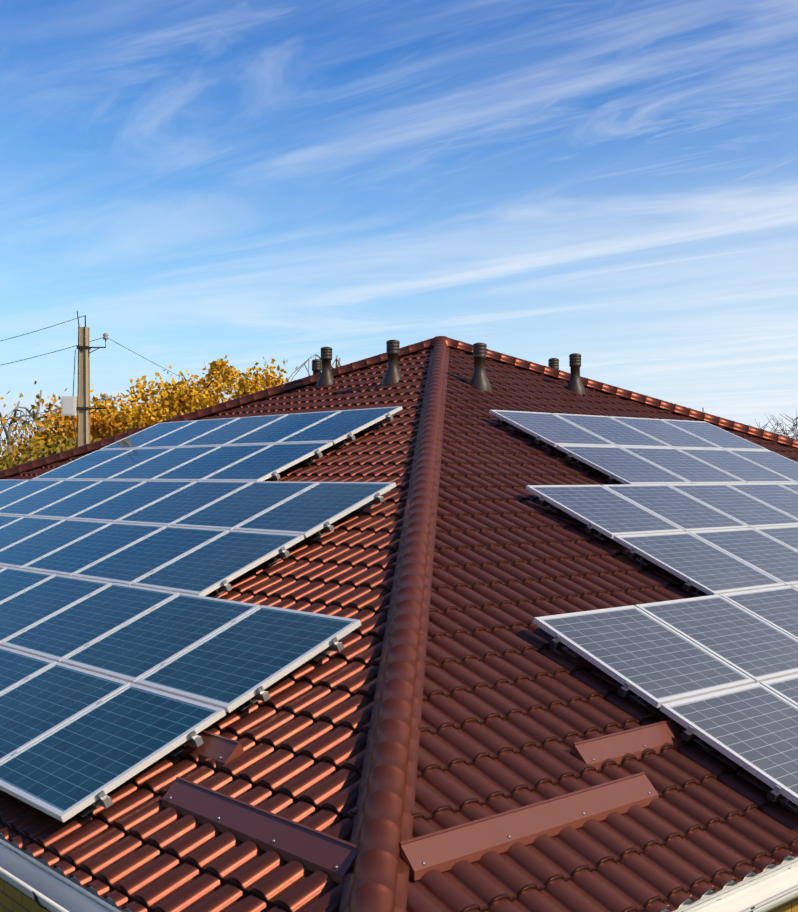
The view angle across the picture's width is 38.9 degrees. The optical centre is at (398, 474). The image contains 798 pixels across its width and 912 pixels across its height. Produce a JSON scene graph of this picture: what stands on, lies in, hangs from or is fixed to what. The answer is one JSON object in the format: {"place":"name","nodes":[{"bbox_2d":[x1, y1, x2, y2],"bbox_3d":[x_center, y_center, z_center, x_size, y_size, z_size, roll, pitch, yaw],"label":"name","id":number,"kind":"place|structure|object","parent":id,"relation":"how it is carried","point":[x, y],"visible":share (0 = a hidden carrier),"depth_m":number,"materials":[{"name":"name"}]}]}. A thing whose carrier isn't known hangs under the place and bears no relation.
{"place":"outdoors","nodes":[
{"label":"outdoors","id":0,"kind":"place"},
{"bbox_2d":[0,878,797,911],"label":"house walls","id":1,"kind":"structure","parent":0,"point":[13,899],"depth_m":6.56,"materials":[{"name":"yellow brick"}]},
{"bbox_3d":[0.580,0.101,15.598,16.920,3.730,16.920,0,0,-42],"label":"roof body","id":2,"kind":"object","parent":1,"relation":"on","visible":0},
{"bbox_2d":[0,347,432,911],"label":"roof tiles","id":3,"kind":"object","parent":2,"relation":"on","point":[300,735],"visible":0.25,"depth_m":5.73,"materials":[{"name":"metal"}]},
{"bbox_2d":[0,406,401,822],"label":"solar panel frames","id":4,"kind":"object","parent":3,"relation":"on","point":[100,797],"visible":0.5,"depth_m":8.20,"materials":[{"name":"silver metal"}]},
{"bbox_2d":[0,408,395,811],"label":"solar panels","id":5,"kind":"object","parent":4,"relation":"in","point":[66,767],"visible":0.88,"depth_m":8.49,"materials":[{"name":"blue glass"}]},
{"bbox_2d":[179,732,244,768],"bbox_3d":[-1.283,1.407,6.176,0.127,0.125,1.400,0,0,-42],"label":"snow guard","id":6,"kind":"object","parent":3,"relation":"on","point":[214,748],"visible":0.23,"depth_m":5.74,"materials":[{"name":"paint"}]},
{"bbox_2d":[201,730,239,758],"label":"snow guard fixings","id":7,"kind":"object","parent":6,"relation":"on","point":[221,737],"visible":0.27,"depth_m":5.78,"materials":[{"name":"silver metal"}]},
{"bbox_2d":[0,338,432,477],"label":"hip cap","id":8,"kind":"object","parent":3,"relation":"on","point":[280,389],"visible":0.83,"depth_m":15.71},
{"bbox_2d":[162,779,357,883],"bbox_3d":[-0.634,1.540,4.974,0.127,0.125,1.400,0,0,-42],"label":"snow guard","id":9,"kind":"object","parent":3,"relation":"on","point":[312,851],"visible":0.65,"depth_m":4.87,"materials":[{"name":"paint"}]},
{"bbox_2d":[169,776,358,868],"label":"snow guard fixings","id":10,"kind":"object","parent":9,"relation":"on","point":[275,815],"visible":1,"depth_m":4.90,"materials":[{"name":"silver metal"}]},
{"bbox_2d":[312,359,321,374],"bbox_3d":[-1.282,-1.510,17.623,0.284,0.594,0.281,0,0,-42],"label":"roof vent","id":11,"kind":"object","parent":2,"relation":"on","point":[316,366],"visible":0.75,"depth_m":17.56,"materials":[{"name":"plastic"}]},
{"bbox_2d":[316,347,334,387],"bbox_3d":[-0.986,-1.448,15.332,0.281,0.589,0.278,0,0,-42],"label":"roof vent","id":12,"kind":"object","parent":2,"relation":"on","point":[326,377],"visible":0.94,"depth_m":15.26,"materials":[{"name":"plastic"}]},
{"bbox_2d":[382,340,402,386],"bbox_3d":[-0.075,-1.371,14.001,0.292,0.611,0.289,0,0,-42],"label":"roof vent","id":13,"kind":"object","parent":2,"relation":"on","point":[392,375],"visible":0.94,"depth_m":13.93,"materials":[{"name":"plastic"}]},
{"bbox_2d":[339,339,449,911],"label":"hip cap","id":14,"kind":"object","parent":2,"relation":"on","point":[376,877],"visible":0.98,"depth_m":5.63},
{"bbox_2d":[429,336,452,347],"bbox_3d":[0.580,-1.842,15.598,0.340,0.155,0.340,0,0,-42],"label":"ridge cap","id":15,"kind":"object","parent":14,"relation":"on","point":[445,338],"visible":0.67,"depth_m":15.49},
{"bbox_2d":[0,833,797,911],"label":"rain gutter","id":16,"kind":"object","parent":2,"relation":"on","point":[41,881],"visible":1,"depth_m":5.16,"materials":[{"name":"white paint"}]},
{"bbox_2d":[548,358,558,369],"bbox_3d":[2.346,-1.478,17.125,0.284,0.594,0.281,0,0,-42],"label":"roof vent","id":17,"kind":"object","parent":2,"relation":"on","point":[553,363],"visible":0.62,"depth_m":17.06,"materials":[{"name":"plastic"}]},
{"bbox_2d":[566,353,585,395],"bbox_3d":[2.336,-1.321,14.961,0.278,0.583,0.275,0,0,-42],"label":"roof vent","id":18,"kind":"object","parent":2,"relation":"on","point":[575,384],"visible":0.94,"depth_m":14.90,"materials":[{"name":"plastic"}]},
{"bbox_2d":[406,347,797,911],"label":"roof tiles","id":19,"kind":"object","parent":2,"relation":"on","point":[515,706],"visible":0.48,"depth_m":6.06,"materials":[{"name":"tile"}]},
{"bbox_2d":[469,343,491,391],"bbox_3d":[0.969,-1.278,13.563,0.297,0.623,0.294,0,0,-42],"label":"roof vent","id":20,"kind":"object","parent":19,"relation":"on","point":[479,381],"visible":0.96,"depth_m":13.49,"materials":[{"name":"plastic"}]},
{"bbox_2d":[399,774,658,880],"bbox_3d":[0.621,1.532,5.015,1.610,0.125,0.127,0,0,-42],"label":"snow guard","id":21,"kind":"object","parent":19,"relation":"on","point":[445,851],"visible":0.82,"depth_m":4.90,"materials":[{"name":"paint"}]},
{"bbox_2d":[400,772,649,864],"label":"snow guard fixings","id":22,"kind":"object","parent":21,"relation":"on","point":[511,811],"visible":1,"depth_m":4.94,"materials":[{"name":"silver metal"}]},
{"bbox_2d":[449,338,797,447],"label":"hip cap","id":23,"kind":"object","parent":19,"relation":"on","point":[621,392],"visible":0.9,"depth_m":15.38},
{"bbox_2d":[570,721,695,769],"bbox_3d":[1.254,1.411,5.959,0.970,0.125,0.127,0,0,-42],"label":"snow guard","id":24,"kind":"object","parent":19,"relation":"on","point":[616,748],"visible":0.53,"depth_m":5.87,"materials":[{"name":"paint"}]},
{"bbox_2d":[574,719,674,760],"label":"snow guard fixings","id":25,"kind":"object","parent":24,"relation":"on","point":[621,732],"visible":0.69,"depth_m":5.91,"materials":[{"name":"silver metal"}]},
{"bbox_2d":[489,410,797,811],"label":"frames","id":26,"kind":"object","parent":19,"relation":"on","point":[779,791],"visible":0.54,"depth_m":8.48,"materials":[{"name":"silver metal"}]},
{"bbox_2d":[0,0,797,459],"label":"sky","id":27,"kind":"structure","parent":0,"point":[613,184],"materials":[{"name":"blue"}]},
{"bbox_2d":[495,411,797,794],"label":"solar panels","id":28,"kind":"object","parent":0,"point":[757,726],"visible":1,"depth_m":8.81,"materials":[{"name":"glass"}]},
{"label":"ground","id":29,"kind":"structure","parent":0,"visible":0},
{"bbox_2d":[1,396,58,459],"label":"tree","id":30,"kind":"object","parent":29,"relation":"on","point":[22,441],"depth_m":74.87,"materials":[{"name":"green plant"}]},
{"bbox_2d":[0,390,64,456],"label":"bare tree","id":31,"kind":"object","parent":29,"relation":"on","point":[30,413],"depth_m":60.60,"materials":[{"name":"brown plant"}]},
{"bbox_2d":[0,388,108,470],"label":"tree","id":32,"kind":"object","parent":29,"relation":"on","point":[8,433],"visible":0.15,"depth_m":46.49,"materials":[{"name":"yellow plant"}]},
{"bbox_2d":[0,402,111,468],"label":"tree","id":33,"kind":"object","parent":29,"relation":"on","point":[47,431],"visible":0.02,"depth_m":51.13,"materials":[{"name":"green plant"}]},
{"bbox_2d":[0,381,129,469],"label":"tree","id":34,"kind":"object","parent":29,"relation":"on","point":[63,443],"visible":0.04,"depth_m":43.07,"materials":[{"name":"yellow plant"}]},
{"bbox_2d":[16,400,146,458],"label":"tree","id":35,"kind":"object","parent":29,"relation":"on","point":[97,427],"visible":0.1,"depth_m":48.88,"materials":[{"name":"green plant"}]},
{"bbox_2d":[61,311,107,446],"bbox_3d":[-5.859,0.919,21.093,0.825,7.973,0.330,0,0,2],"label":"utility pole","id":36,"kind":"object","parent":29,"relation":"on","point":[78,406],"visible":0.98,"depth_m":21.09,"materials":[{"name":"concrete"}]},
{"bbox_2d":[0,315,225,427],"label":"power lines","id":37,"kind":"object","parent":36,"relation":"attached to","point":[67,348],"visible":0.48,"depth_m":22.41,"materials":[{"name":"grey metal"}]},
{"bbox_2d":[90,384,163,433],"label":"tree","id":38,"kind":"object","parent":29,"relation":"on","point":[98,404],"visible":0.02,"depth_m":56.37,"materials":[{"name":"yellow plant"}]},
{"bbox_2d":[100,365,223,438],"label":"tree","id":39,"kind":"object","parent":29,"relation":"on","point":[175,402],"visible":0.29,"depth_m":47.31,"materials":[{"name":"yellow plant"}]},
{"bbox_2d":[129,355,243,419],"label":"tree","id":40,"kind":"object","parent":29,"relation":"on","point":[213,369],"visible":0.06,"depth_m":53.60,"materials":[{"name":"yellow plant"}]},
{"bbox_2d":[188,371,226,403],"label":"tree","id":41,"kind":"object","parent":29,"relation":"on","point":[207,383],"visible":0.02,"depth_m":58.51,"materials":[{"name":"yellow plant"}]},
{"bbox_2d":[206,357,297,400],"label":"tree","id":42,"kind":"object","parent":29,"relation":"on","point":[246,386],"visible":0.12,"depth_m":51.53,"materials":[{"name":"yellow plant"}]},
{"bbox_2d":[289,354,340,380],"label":"bare tree","id":43,"kind":"object","parent":29,"relation":"on","point":[319,357],"visible":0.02,"depth_m":83.63,"materials":[{"name":"plant"}]},
{"bbox_2d":[750,414,789,433],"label":"bare tree","id":44,"kind":"object","parent":29,"relation":"on","point":[773,427],"visible":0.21,"depth_m":129.23,"materials":[{"name":"brown plant"}]},
{"bbox_2d":[764,413,797,439],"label":"bare tree","id":45,"kind":"object","parent":29,"relation":"on","point":[792,431],"visible":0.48,"depth_m":119.24,"materials":[{"name":"brown plant"}]}
]}

